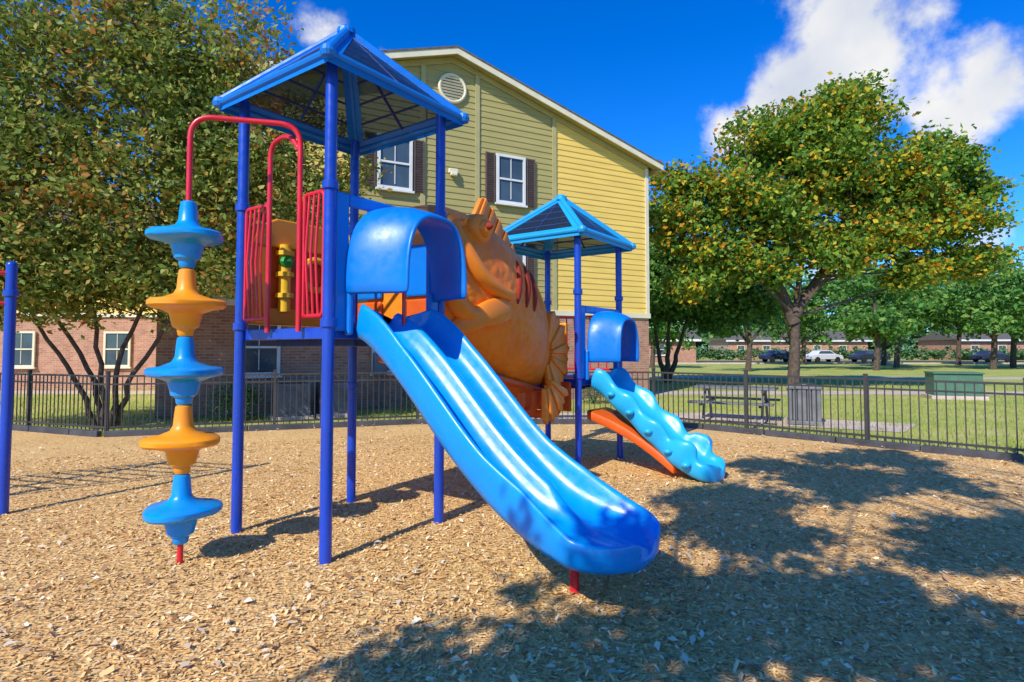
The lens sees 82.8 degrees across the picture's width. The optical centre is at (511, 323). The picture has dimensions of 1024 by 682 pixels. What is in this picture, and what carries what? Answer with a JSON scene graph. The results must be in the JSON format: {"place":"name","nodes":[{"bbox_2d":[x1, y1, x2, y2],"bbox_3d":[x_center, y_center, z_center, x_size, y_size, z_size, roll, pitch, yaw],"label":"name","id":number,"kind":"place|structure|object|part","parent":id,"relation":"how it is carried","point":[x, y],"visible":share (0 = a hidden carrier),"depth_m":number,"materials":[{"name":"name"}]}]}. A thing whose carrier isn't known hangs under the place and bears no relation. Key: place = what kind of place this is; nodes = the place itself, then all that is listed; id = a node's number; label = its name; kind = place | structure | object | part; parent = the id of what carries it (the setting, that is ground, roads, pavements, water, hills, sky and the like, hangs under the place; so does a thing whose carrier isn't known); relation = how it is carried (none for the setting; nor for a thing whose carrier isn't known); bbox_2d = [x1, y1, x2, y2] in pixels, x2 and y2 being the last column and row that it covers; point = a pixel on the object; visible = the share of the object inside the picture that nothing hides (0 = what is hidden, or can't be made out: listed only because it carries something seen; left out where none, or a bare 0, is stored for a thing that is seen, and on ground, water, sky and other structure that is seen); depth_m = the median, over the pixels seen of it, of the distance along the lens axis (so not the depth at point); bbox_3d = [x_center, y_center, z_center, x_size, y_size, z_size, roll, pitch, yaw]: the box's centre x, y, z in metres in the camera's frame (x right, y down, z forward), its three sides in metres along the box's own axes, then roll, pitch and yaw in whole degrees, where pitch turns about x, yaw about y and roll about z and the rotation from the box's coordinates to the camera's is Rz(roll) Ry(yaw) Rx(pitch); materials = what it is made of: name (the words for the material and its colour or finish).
{"place":"outdoors","nodes":[
{"label":"outdoors","id":0,"kind":"place"},
{"bbox_2d":[0,350,1023,460],"bbox_3d":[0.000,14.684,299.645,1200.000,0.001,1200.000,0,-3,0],"label":"ground","id":1,"kind":"structure","parent":0,"point":[860,370],"depth_m":16.82,"materials":[{"name":"green plant"}]},
{"bbox_2d":[0,179,158,390],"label":"brick apartment","id":2,"kind":"structure","parent":1,"relation":"on","point":[35,352],"depth_m":22.85,"materials":[{"name":"red brick"}]},
{"bbox_2d":[14,262,137,368],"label":"windows","id":3,"kind":"structure","parent":2,"relation":"in","point":[25,341],"depth_m":22.82,"materials":[{"name":"white glass"}]},
{"bbox_2d":[0,0,403,429],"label":"crape myrtle tree","id":4,"kind":"object","parent":1,"relation":"on","point":[69,268],"visible":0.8,"depth_m":10.70,"materials":[{"name":"green plant"}]},
{"bbox_2d":[201,381,264,421],"bbox_3d":[-6.144,1.741,13.025,1.513,0.986,1.185,-1,-3,18],"label":"shrub","id":5,"kind":"object","parent":1,"relation":"on","point":[248,398],"visible":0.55,"depth_m":12.91,"materials":[{"name":"green plant"}]},
{"bbox_2d":[268,382,313,419],"bbox_3d":[-5.150,1.762,13.536,0.900,0.860,0.900,1,-3,-27],"label":"air conditioner","id":6,"kind":"object","parent":1,"relation":"on","point":[282,404],"visible":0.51,"depth_m":13.21,"materials":[{"name":"grey metal"}]},
{"bbox_2d":[311,381,347,418],"bbox_3d":[-4.300,1.784,14.036,0.900,0.860,0.900,1,-3,-27],"label":"air conditioner","id":7,"kind":"object","parent":1,"relation":"on","point":[317,399],"visible":0.41,"depth_m":13.74,"materials":[{"name":"grey metal"}]},
{"bbox_2d":[373,353,386,408],"bbox_3d":[-3.491,0.975,15.456,0.350,2.600,0.240,1,-3,-27],"label":"electric meter","id":8,"kind":"object","parent":1,"relation":"on","point":[379,366],"visible":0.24,"depth_m":15.43,"materials":[{"name":"grey metal"}]},
{"bbox_2d":[154,305,648,418],"bbox_3d":[-4.705,1.251,22.455,14.500,2.660,13.000,1,-3,-27],"label":"brick base","id":9,"kind":"object","parent":1,"relation":"on","point":[213,336],"visible":0.29,"depth_m":14.64,"materials":[{"name":"red brick"}]},
{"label":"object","id":10,"kind":"object","parent":9,"relation":"on","visible":0},
{"bbox_2d":[159,63,650,317],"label":"trim boards","id":11,"kind":"object","parent":10,"relation":"attached to","point":[231,302],"depth_m":18.31,"materials":[{"name":"wood"}]},
{"bbox_2d":[205,109,534,377],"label":"windows","id":12,"kind":"structure","parent":11,"relation":"attached to","point":[515,181],"depth_m":16.27,"materials":[{"name":"white glass"}]},
{"bbox_2d":[167,63,645,312],"bbox_3d":[-1.740,-4.152,16.888,14.500,7.330,0.024,1,-3,-27],"label":"lap siding","id":13,"kind":"object","parent":11,"relation":"attached to","point":[604,185],"visible":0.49,"depth_m":18.35,"materials":[{"name":"yellow wood"}]},
{"bbox_2d":[438,73,466,103],"bbox_3d":[-1.736,-6.867,16.954,0.900,0.900,0.100,1,-3,-27],"label":"gable vent","id":14,"kind":"object","parent":13,"relation":"attached to","point":[452,88],"visible":0.99,"depth_m":16.93,"materials":[{"name":"white plastic"}]},
{"bbox_2d":[448,168,457,176],"bbox_3d":[-1.691,-4.381,16.802,0.280,0.220,0.160,1,-3,-27],"label":"wall lamp","id":15,"kind":"object","parent":13,"relation":"attached to","point":[453,171],"visible":1,"depth_m":16.75,"materials":[{"name":"white plastic"}]},
{"bbox_2d":[152,45,663,176],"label":"roof","id":16,"kind":"structure","parent":10,"relation":"on","point":[461,57],"depth_m":17.81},
{"bbox_2d":[397,381,415,410],"bbox_3d":[-2.319,1.661,14.848,1.352,1.265,1.391,0,-3,0],"label":"shrub","id":17,"kind":"object","parent":1,"relation":"on","point":[407,400],"visible":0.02,"depth_m":14.81,"materials":[{"name":"green plant"}]},
{"bbox_2d":[0,424,1023,681],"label":"mulch","id":18,"kind":"object","parent":1,"relation":"on","point":[26,442],"visible":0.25,"depth_m":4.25,"materials":[{"name":"brown wood"}]},
{"bbox_2d":[177,115,612,563],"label":"red rails","id":19,"kind":"object","parent":18,"relation":"on","point":[302,299],"visible":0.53,"depth_m":4.64,"materials":[{"name":"metal"}]},
{"bbox_2d":[230,61,622,564],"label":"posts","id":20,"kind":"object","parent":18,"relation":"on","point":[330,188],"visible":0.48,"depth_m":5.12,"materials":[{"name":"blue metal"}]},
{"bbox_2d":[247,219,321,326],"bbox_3d":[-2.037,-0.473,5.669,0.061,1.000,1.100,-2,-3,36],"label":"activity panel","id":21,"kind":"object","parent":20,"relation":"attached to","point":[284,231],"visible":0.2,"depth_m":5.43,"materials":[{"name":"orange plastic"}]},
{"bbox_2d":[270,244,320,313],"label":"activity panel toys","id":22,"kind":"object","parent":21,"relation":"attached to","point":[283,279],"visible":0.59,"depth_m":5.45},
{"bbox_2d":[212,24,469,155],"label":"playground roof","id":23,"kind":"structure","parent":20,"relation":"attached to","point":[385,101],"depth_m":5.55,"materials":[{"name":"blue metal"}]},
{"bbox_2d":[335,191,437,334],"bbox_3d":[-1.021,-0.455,4.940,0.090,1.120,1.160,-2,-3,36],"label":"slide hood frame","id":24,"kind":"object","parent":20,"relation":"attached to","point":[343,297],"visible":0.48,"depth_m":4.53,"materials":[{"name":"blue plastic"}]},
{"bbox_2d":[345,207,466,301],"bbox_3d":[-0.808,-0.591,4.795,0.517,0.748,0.987,-2,-3,36],"label":"slide hood","id":25,"kind":"object","parent":24,"relation":"attached to","point":[379,251],"visible":1,"depth_m":4.53,"materials":[{"name":"blue plastic"}]},
{"bbox_2d":[357,244,425,320],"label":"tower side panel","id":26,"kind":"structure","parent":20,"relation":"attached to","point":[417,280],"depth_m":5.62,"materials":[{"name":"blue plastic"}]},
{"bbox_2d":[245,327,592,388],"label":"decks","id":27,"kind":"object","parent":20,"relation":"attached to","point":[308,337],"visible":0.29,"depth_m":4.90,"materials":[{"name":"blue paint"}]},
{"bbox_2d":[376,353,570,417],"bbox_3d":[-0.375,0.627,6.874,1.025,1.153,2.539,-2,-3,36],"label":"bridge frame","id":28,"kind":"object","parent":27,"relation":"attached to","point":[531,405],"visible":0.2,"depth_m":7.01,"materials":[{"name":"red plastic"}]},
{"bbox_2d":[367,205,549,397],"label":"fish tunnel body","id":29,"kind":"structure","parent":28,"relation":"on","point":[516,346],"depth_m":6.29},
{"bbox_2d":[445,210,515,327],"bbox_3d":[-0.382,-0.553,5.935,0.424,1.182,0.983,-2,-3,36],"label":"fish face","id":30,"kind":"object","parent":29,"relation":"attached to","point":[480,227],"visible":0.7,"depth_m":5.79},
{"bbox_2d":[452,298,511,333],"bbox_3d":[-0.456,-0.045,5.868,0.292,0.454,1.046,-7,-8,70],"label":"fish pectoral fin","id":31,"kind":"object","parent":29,"relation":"attached to","point":[493,310],"visible":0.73,"depth_m":5.84,"materials":[{"name":"orange plastic"}]},
{"bbox_2d":[472,198,569,423],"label":"fish fins","id":32,"kind":"object","parent":29,"relation":"attached to","point":[554,392],"visible":0.66,"depth_m":7.14,"materials":[{"name":"orange plastic"}]},
{"bbox_2d":[516,261,537,311],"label":"fish gill slots","id":33,"kind":"object","parent":29,"relation":"attached to","point":[527,285],"visible":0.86,"depth_m":6.46,"materials":[{"name":"red plastic"}]},
{"bbox_2d":[560,323,566,375],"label":"tower panel","id":34,"kind":"structure","parent":20,"relation":"attached to","point":[565,333],"depth_m":7.67,"materials":[{"name":"orange plastic"}]},
{"bbox_2d":[503,194,635,259],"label":"roof panel low tower","id":35,"kind":"structure","parent":20,"relation":"attached to","point":[556,224],"depth_m":8.36,"materials":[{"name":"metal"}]},
{"bbox_2d":[581,305,618,379],"bbox_3d":[1.238,0.267,8.066,0.090,0.990,1.160,-2,-3,36],"label":"slide hood frame","id":36,"kind":"object","parent":20,"relation":"attached to","point":[585,353],"visible":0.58,"depth_m":7.66,"materials":[{"name":"blue plastic"}]},
{"bbox_2d":[587,311,638,361],"bbox_3d":[1.410,0.172,7.949,0.420,0.698,0.868,-2,-3,36],"label":"slide hood","id":37,"kind":"object","parent":36,"relation":"attached to","point":[612,336],"visible":1,"depth_m":7.71,"materials":[{"name":"blue plastic"}]},
{"bbox_2d":[0,423,1023,681],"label":"fallen leaves","id":38,"kind":"object","parent":18,"relation":"on","point":[574,645],"visible":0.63,"depth_m":3.88,"materials":[{"name":"beige plant"}]},
{"bbox_2d":[569,569,578,593],"bbox_3d":[0.410,1.573,3.826,0.064,0.450,0.400,-2,-3,36],"label":"slide support","id":39,"kind":"object","parent":18,"relation":"on","point":[574,581],"depth_m":3.79,"materials":[{"name":"red paint"}]},
{"bbox_2d":[356,304,660,574],"bbox_3d":[-0.089,0.670,4.223,2.288,1.679,0.970,-2,-3,36],"label":"double slide","id":40,"kind":"object","parent":39,"relation":"on","point":[532,483],"visible":1,"depth_m":4.12,"materials":[{"name":"blue plastic"}]},
{"bbox_2d":[590,367,724,482],"bbox_3d":[1.881,1.269,7.532,1.643,1.370,0.823,-2,-3,36],"label":"slide","id":41,"kind":"object","parent":18,"relation":"on","point":[669,438],"visible":1,"depth_m":7.42,"materials":[{"name":"blue plastic"}]},
{"bbox_2d":[587,407,680,473],"bbox_3d":[1.657,1.508,7.687,1.200,0.706,0.600,-2,-3,36],"label":"slide underbody","id":42,"kind":"object","parent":41,"relation":"attached to","point":[615,421],"visible":0.7,"depth_m":7.53,"materials":[{"name":"orange plastic"}]},
{"bbox_2d":[0,368,1023,453],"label":"metal fence","id":43,"kind":"object","parent":1,"relation":"on","point":[108,376],"visible":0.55,"depth_m":10.97,"materials":[{"name":"metal"}]},
{"bbox_2d":[0,391,1023,394],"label":"walkway","id":44,"kind":"structure","parent":1,"relation":"on","point":[712,392],"depth_m":21.41,"materials":[{"name":"concrete"}]},
{"bbox_2d":[12,419,1022,462],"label":"mulch edging","id":45,"kind":"object","parent":1,"relation":"on","point":[995,455],"visible":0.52,"depth_m":10.73,"materials":[{"name":"plastic"}]},
{"bbox_2d":[0,261,18,514],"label":"climbing frame","id":46,"kind":"object","parent":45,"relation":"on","point":[10,294],"visible":0.96,"depth_m":5.66,"materials":[{"name":"blue paint"}]},
{"bbox_2d":[139,200,226,544],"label":"spinner climber steps","id":47,"kind":"structure","parent":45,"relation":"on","point":[183,441],"depth_m":4.30,"materials":[{"name":"blue plastic"}]},
{"bbox_2d":[572,367,606,403],"bbox_3d":[2.386,1.867,17.096,1.528,1.151,1.508,-1,-3,30],"label":"shrub","id":48,"kind":"object","parent":1,"relation":"on","point":[597,394],"visible":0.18,"depth_m":16.97,"materials":[{"name":"green plant"}]},
{"bbox_2d":[649,330,700,361],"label":"brick office","id":49,"kind":"structure","parent":1,"relation":"on","point":[685,355],"depth_m":65.56,"materials":[{"name":"red brick"}]},
{"bbox_2d":[655,344,664,355],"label":"windows","id":50,"kind":"structure","parent":49,"relation":"in","point":[661,348],"depth_m":65.65,"materials":[{"name":"white glass"}]},
{"bbox_2d":[649,230,793,382],"bbox_3d":[9.004,-1.022,27.941,9.152,7.895,6.238,0,-3,0],"label":"oak tree","id":51,"kind":"object","parent":1,"relation":"on","point":[751,306],"visible":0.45,"depth_m":27.03,"materials":[{"name":"green plant"}]},
{"bbox_2d":[531,413,916,431],"bbox_3d":[3.650,2.177,13.418,10.141,0.001,2.751,-1,-3,13],"label":"picnic pad","id":52,"kind":"object","parent":1,"relation":"on","point":[826,422],"visible":0.29,"depth_m":12.79,"materials":[{"name":"concrete"}]},
{"bbox_2d":[687,385,780,424],"bbox_3d":[4.950,1.774,12.885,1.700,0.761,1.645,-1,-3,30],"label":"picnic table","id":53,"kind":"object","parent":52,"relation":"on","point":[765,399],"visible":0.82,"depth_m":12.76,"materials":[{"name":"grey metal"}]},
{"bbox_2d":[786,382,822,425],"bbox_3d":[6.250,1.694,12.438,0.680,0.860,0.680,-1,-3,25],"label":"trash bin","id":54,"kind":"object","parent":52,"relation":"on","point":[805,407],"visible":0.75,"depth_m":12.16,"materials":[{"name":"grey metal"}]},
{"bbox_2d":[706,331,872,358],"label":"brick office","id":55,"kind":"structure","parent":1,"relation":"on","point":[762,344],"depth_m":91.44,"materials":[{"name":"brown brick"}]},
{"bbox_2d":[737,345,846,353],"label":"windows","id":56,"kind":"structure","parent":55,"relation":"in","point":[739,347],"depth_m":91.34,"materials":[{"name":"white glass"}]},
{"bbox_2d":[649,316,961,354],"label":"treeline","id":57,"kind":"object","parent":1,"relation":"on","point":[910,338],"visible":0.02,"depth_m":114.77,"materials":[{"name":"green plant"}]},
{"bbox_2d":[648,68,1023,383],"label":"elm tree","id":58,"kind":"object","parent":1,"relation":"on","point":[817,151],"visible":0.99,"depth_m":21.63,"materials":[{"name":"green plant"}]},
{"bbox_2d":[649,244,1023,371],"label":"distant trees","id":59,"kind":"object","parent":1,"relation":"on","point":[997,308],"visible":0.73,"depth_m":45.07,"materials":[{"name":"green plant"}]},
{"bbox_2d":[649,362,1023,363],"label":"parking kerb","id":60,"kind":"structure","parent":1,"relation":"on","point":[839,362],"depth_m":63.71,"materials":[{"name":"concrete"}]},
{"bbox_2d":[696,345,1023,359],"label":"hedge","id":61,"kind":"object","parent":1,"relation":"on","point":[729,354],"visible":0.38,"depth_m":84.08,"materials":[{"name":"green plant"}]},
{"bbox_2d":[921,371,988,400],"bbox_3d":[14.300,1.991,18.831,1.500,0.865,1.100,-1,-3,20],"label":"utility box","id":62,"kind":"object","parent":1,"relation":"on","point":[954,375],"visible":0.81,"depth_m":18.43,"materials":[{"name":"metal"}]},
{"bbox_2d":[913,332,1023,359],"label":"brick office","id":63,"kind":"structure","parent":1,"relation":"on","point":[938,341],"depth_m":86.87,"materials":[{"name":"red brick"}]},
{"bbox_2d":[971,345,1006,353],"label":"windows","id":64,"kind":"structure","parent":63,"relation":"in","point":[973,347],"depth_m":85.35,"materials":[{"name":"white glass"}]},
{"bbox_2d":[0,0,1023,349],"label":"sky","id":65,"kind":"structure","parent":0,"point":[659,76],"materials":[{"name":"blue"}]},
{"bbox_2d":[649,376,1021,378],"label":"path","id":66,"kind":"structure","parent":0,"point":[849,377],"depth_m":32.73,"materials":[{"name":"concrete"}]},
{"bbox_2d":[696,361,1023,361],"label":"parking lot","id":67,"kind":"structure","parent":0,"point":[851,361],"depth_m":75.19,"materials":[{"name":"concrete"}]},
{"bbox_2d":[759,350,788,361],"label":"parked car","id":68,"kind":"object","parent":67,"relation":"on","point":[772,355],"visible":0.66,"depth_m":70.12,"materials":[{"name":"blue metal"}]},
{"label":"side windows","id":69,"kind":"part","parent":68,"relation":"part of","materials":[{"name":"black glass"}]},
{"bbox_2d":[806,350,843,361],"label":"parked car","id":70,"kind":"object","parent":67,"relation":"on","point":[818,355],"visible":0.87,"depth_m":71.19,"materials":[{"name":"white metal"}]},
{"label":"side windows","id":71,"kind":"part","parent":70,"relation":"part of","materials":[{"name":"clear glass"}]},
{"bbox_2d":[848,350,890,361],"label":"parked car","id":72,"kind":"object","parent":67,"relation":"on","point":[864,355],"visible":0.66,"depth_m":69.10,"materials":[{"name":"blue metal"}]},
{"bbox_2d":[970,350,1009,361],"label":"parked car","id":73,"kind":"object","parent":67,"relation":"on","point":[982,354],"visible":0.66,"depth_m":70.21,"materials":[{"name":"blue metal"}]}
]}

